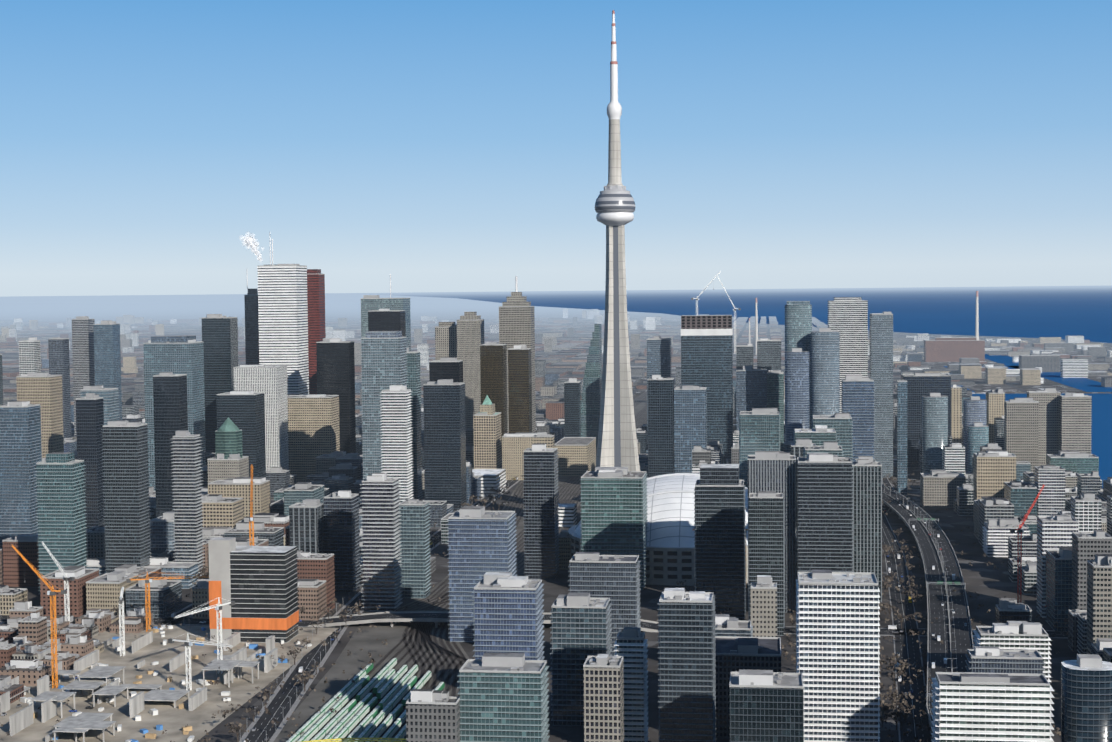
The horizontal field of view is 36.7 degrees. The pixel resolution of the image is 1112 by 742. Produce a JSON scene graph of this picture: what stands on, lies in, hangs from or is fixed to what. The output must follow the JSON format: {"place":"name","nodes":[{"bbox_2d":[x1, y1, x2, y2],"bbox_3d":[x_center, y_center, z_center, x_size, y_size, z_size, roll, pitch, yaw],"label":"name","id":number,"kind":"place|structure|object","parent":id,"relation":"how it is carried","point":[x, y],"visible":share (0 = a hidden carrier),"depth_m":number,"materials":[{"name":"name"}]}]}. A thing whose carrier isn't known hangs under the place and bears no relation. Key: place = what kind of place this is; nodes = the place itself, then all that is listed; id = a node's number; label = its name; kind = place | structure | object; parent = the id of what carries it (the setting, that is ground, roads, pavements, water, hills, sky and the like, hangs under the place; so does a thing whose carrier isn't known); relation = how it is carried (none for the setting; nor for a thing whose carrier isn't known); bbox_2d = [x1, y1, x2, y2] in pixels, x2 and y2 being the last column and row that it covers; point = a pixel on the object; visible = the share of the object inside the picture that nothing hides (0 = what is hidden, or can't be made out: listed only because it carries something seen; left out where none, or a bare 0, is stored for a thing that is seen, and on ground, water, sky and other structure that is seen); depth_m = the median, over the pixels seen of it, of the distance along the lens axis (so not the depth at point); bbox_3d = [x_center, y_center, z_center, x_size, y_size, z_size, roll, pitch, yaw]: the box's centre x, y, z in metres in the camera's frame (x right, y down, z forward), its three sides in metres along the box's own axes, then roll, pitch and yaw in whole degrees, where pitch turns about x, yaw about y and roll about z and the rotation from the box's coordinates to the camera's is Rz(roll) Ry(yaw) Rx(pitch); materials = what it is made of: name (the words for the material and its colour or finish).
{"place":"outdoors","nodes":[
{"label":"outdoors","id":0,"kind":"place"},
{"bbox_2d":[0,293,1111,741],"bbox_3d":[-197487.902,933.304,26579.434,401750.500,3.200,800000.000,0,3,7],"label":"ground","id":1,"kind":"structure","parent":0,"point":[990,585],"depth_m":1666.91,"materials":[{"name":"grey concrete"}]},
{"bbox_2d":[12,545,65,687],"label":"crane","id":2,"kind":"object","parent":1,"relation":"on","point":[51,593],"visible":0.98,"depth_m":1102.38,"materials":[{"name":"orange metal"}]},
{"bbox_2d":[42,541,74,620],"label":"tower crane","id":3,"kind":"object","parent":1,"relation":"on","point":[65,578],"visible":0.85,"depth_m":1287.23,"materials":[{"name":"white metal"}]},
{"bbox_2d":[119,587,124,655],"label":"tower crane","id":4,"kind":"object","parent":1,"relation":"on","point":[121,600],"visible":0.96,"depth_m":1198.49,"materials":[{"name":"white metal"}]},
{"bbox_2d":[126,572,208,631],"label":"tower crane","id":5,"kind":"object","parent":1,"relation":"on","point":[148,580],"visible":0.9,"depth_m":1285.15,"materials":[{"name":"orange metal"}]},
{"bbox_2d":[0,625,337,741],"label":"construction site","id":6,"kind":"object","parent":1,"relation":"on","point":[138,692],"visible":0.73,"depth_m":1086.76,"materials":[{"name":"concrete"}]},
{"bbox_2d":[168,633,232,689],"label":"crane","id":7,"kind":"object","parent":1,"relation":"on","point":[186,643],"visible":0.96,"depth_m":1091.27,"materials":[{"name":"white metal"}]},
{"bbox_2d":[175,597,234,673],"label":"tower crane","id":8,"kind":"object","parent":1,"relation":"on","point":[218,606],"visible":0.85,"depth_m":1140.52,"materials":[{"name":"white metal"}]},
{"bbox_2d":[208,537,297,642],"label":"tower under construction","id":9,"kind":"structure","parent":1,"relation":"on","point":[258,581],"depth_m":1241.08},
{"bbox_2d":[249,466,253,545],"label":"tower crane","id":10,"kind":"object","parent":9,"relation":"on","point":[251,517],"visible":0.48,"depth_m":1278.08,"materials":[{"name":"orange metal"}]},
{"bbox_2d":[209,581,298,629],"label":"weather wrap","id":11,"kind":"object","parent":9,"relation":"on","point":[258,623],"visible":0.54,"depth_m":1242.67,"materials":[{"name":"orange plastic"}]},
{"bbox_2d":[0,309,672,372],"bbox_3d":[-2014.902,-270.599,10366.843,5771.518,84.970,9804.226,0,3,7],"label":"distant towers","id":12,"kind":"structure","parent":1,"relation":"on","point":[128,339],"depth_m":8943.19,"materials":[{"name":"grey concrete"}]},
{"bbox_2d":[301,738,405,741],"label":"puente de luz footbridge","id":13,"kind":"object","parent":1,"relation":"on","point":[353,740],"visible":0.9,"depth_m":912.10,"materials":[{"name":"yellow"}]},
{"bbox_2d":[274,391,646,741],"bbox_3d":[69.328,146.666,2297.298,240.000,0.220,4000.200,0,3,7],"label":"rail yard","id":14,"kind":"structure","parent":1,"relation":"on","point":[425,647],"depth_m":1216.22,"materials":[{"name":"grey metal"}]},
{"bbox_2d":[286,658,444,741],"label":"trains","id":15,"kind":"object","parent":14,"relation":"on","point":[347,719],"visible":0.88,"depth_m":1027.26,"materials":[{"name":"green metal"}]},
{"bbox_2d":[308,611,658,631],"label":"bridge","id":16,"kind":"structure","parent":1,"relation":"on","point":[437,618],"depth_m":1298.28,"materials":[{"name":"concrete"}]},
{"bbox_2d":[0,436,1067,741],"bbox_3d":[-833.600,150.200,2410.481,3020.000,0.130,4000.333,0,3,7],"label":"road","id":17,"kind":"structure","parent":1,"relation":"on","point":[280,704],"depth_m":1198.95,"materials":[{"name":"grey asphalt"}]},
{"bbox_2d":[1,463,1048,741],"bbox_3d":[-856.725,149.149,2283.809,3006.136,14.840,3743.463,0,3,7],"label":"vehicles","id":18,"kind":"object","parent":17,"relation":"on","point":[163,627],"visible":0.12,"depth_m":1265.79,"materials":[{"name":"paint"}]},
{"bbox_2d":[1,461,1074,741],"bbox_3d":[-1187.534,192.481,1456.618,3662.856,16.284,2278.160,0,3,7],"label":"bare trees","id":19,"kind":"object","parent":1,"relation":"on","point":[895,695],"visible":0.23,"depth_m":1163.59,"materials":[{"name":"brown plant"}]},
{"bbox_2d":[0,239,1098,635],"bbox_3d":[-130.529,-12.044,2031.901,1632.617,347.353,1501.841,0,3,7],"label":"skyscrapers","id":20,"kind":"structure","parent":1,"relation":"on","point":[284,397],"depth_m":1971.44,"materials":[{"name":"grey glass"}]},
{"bbox_2d":[239,231,264,260],"bbox_3d":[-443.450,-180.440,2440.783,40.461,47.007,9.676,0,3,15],"label":"steam plume","id":21,"kind":"object","parent":20,"relation":"on","point":[249,239],"visible":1,"depth_m":2437.75,"materials":[{"name":"white"}]},
{"bbox_2d":[691,271,720,311],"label":"tower crane","id":22,"kind":"object","parent":20,"relation":"on","point":[697,298],"visible":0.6,"depth_m":2546.23,"materials":[{"name":"white metal"}]},
{"bbox_2d":[718,277,740,353],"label":"tower crane","id":23,"kind":"object","parent":20,"relation":"on","point":[734,309],"visible":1,"depth_m":2539.80,"materials":[{"name":"white metal"}]},
{"bbox_2d":[0,314,1111,703],"bbox_3d":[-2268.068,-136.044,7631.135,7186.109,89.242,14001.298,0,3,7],"label":"mid-rise buildings","id":24,"kind":"structure","parent":1,"relation":"on","point":[1066,558],"depth_m":1665.85,"materials":[{"name":"grey concrete"}]},
{"bbox_2d":[595,10,639,470],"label":"observation tower","id":25,"kind":"structure","parent":1,"relation":"on","point":[614,210],"depth_m":1775.59,"materials":[{"name":"concrete"}]},
{"bbox_2d":[568,473,747,585],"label":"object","id":26,"kind":"structure","parent":1,"relation":"on","point":[670,550],"depth_m":1482.07,"materials":[{"name":"concrete"}]},
{"bbox_2d":[406,506,1111,741],"bbox_3d":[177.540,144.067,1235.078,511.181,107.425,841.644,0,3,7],"label":"buildings","id":27,"kind":"structure","parent":1,"relation":"on","point":[722,676],"depth_m":882.55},
{"bbox_2d":[749,291,978,354],"bbox_3d":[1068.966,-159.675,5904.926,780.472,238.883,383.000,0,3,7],"label":"power station stacks","id":28,"kind":"object","parent":1,"relation":"on","point":[976,324],"visible":0.81,"depth_m":6126.44,"materials":[{"name":"concrete"}]},
{"bbox_2d":[882,484,973,732],"bbox_3d":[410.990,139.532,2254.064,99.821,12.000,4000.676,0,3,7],"label":"elevated highway","id":29,"kind":"structure","parent":1,"relation":"on","point":[960,642],"depth_m":1335.99,"materials":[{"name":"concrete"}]},
{"bbox_2d":[165,478,965,741],"bbox_3d":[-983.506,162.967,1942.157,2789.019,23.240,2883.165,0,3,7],"label":"street lights and signs","id":30,"kind":"object","parent":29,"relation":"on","point":[944,573],"visible":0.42,"depth_m":1358.57,"materials":[{"name":"grey metal"}]},
{"bbox_2d":[868,333,1111,386],"bbox_3d":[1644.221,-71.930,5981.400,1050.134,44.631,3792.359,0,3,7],"label":"industrial buildings","id":31,"kind":"structure","parent":1,"relation":"on","point":[963,369],"depth_m":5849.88,"materials":[{"name":"grey concrete"}]},
{"bbox_2d":[1010,485,1044,602],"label":"red crane","id":32,"kind":"object","parent":1,"relation":"on","point":[1020,530],"visible":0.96,"depth_m":1351.26,"materials":[{"name":"red metal"}]},
{"bbox_2d":[0,0,1111,296],"label":"sky","id":33,"kind":"structure","parent":0,"point":[430,145],"materials":[{"name":"blue"}]},
{"bbox_2d":[345,286,1111,487],"bbox_3d":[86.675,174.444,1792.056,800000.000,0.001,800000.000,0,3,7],"label":"lake","id":34,"kind":"structure","parent":0,"point":[1062,312],"depth_m":21881.27,"materials":[{"name":"blue liquid"}]},
{"bbox_2d":[944,354,1111,391],"bbox_3d":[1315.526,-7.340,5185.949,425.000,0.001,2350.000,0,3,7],"label":"ship channel","id":35,"kind":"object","parent":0,"point":[1086,385],"depth_m":4547.48,"materials":[{"name":"blue liquid"}]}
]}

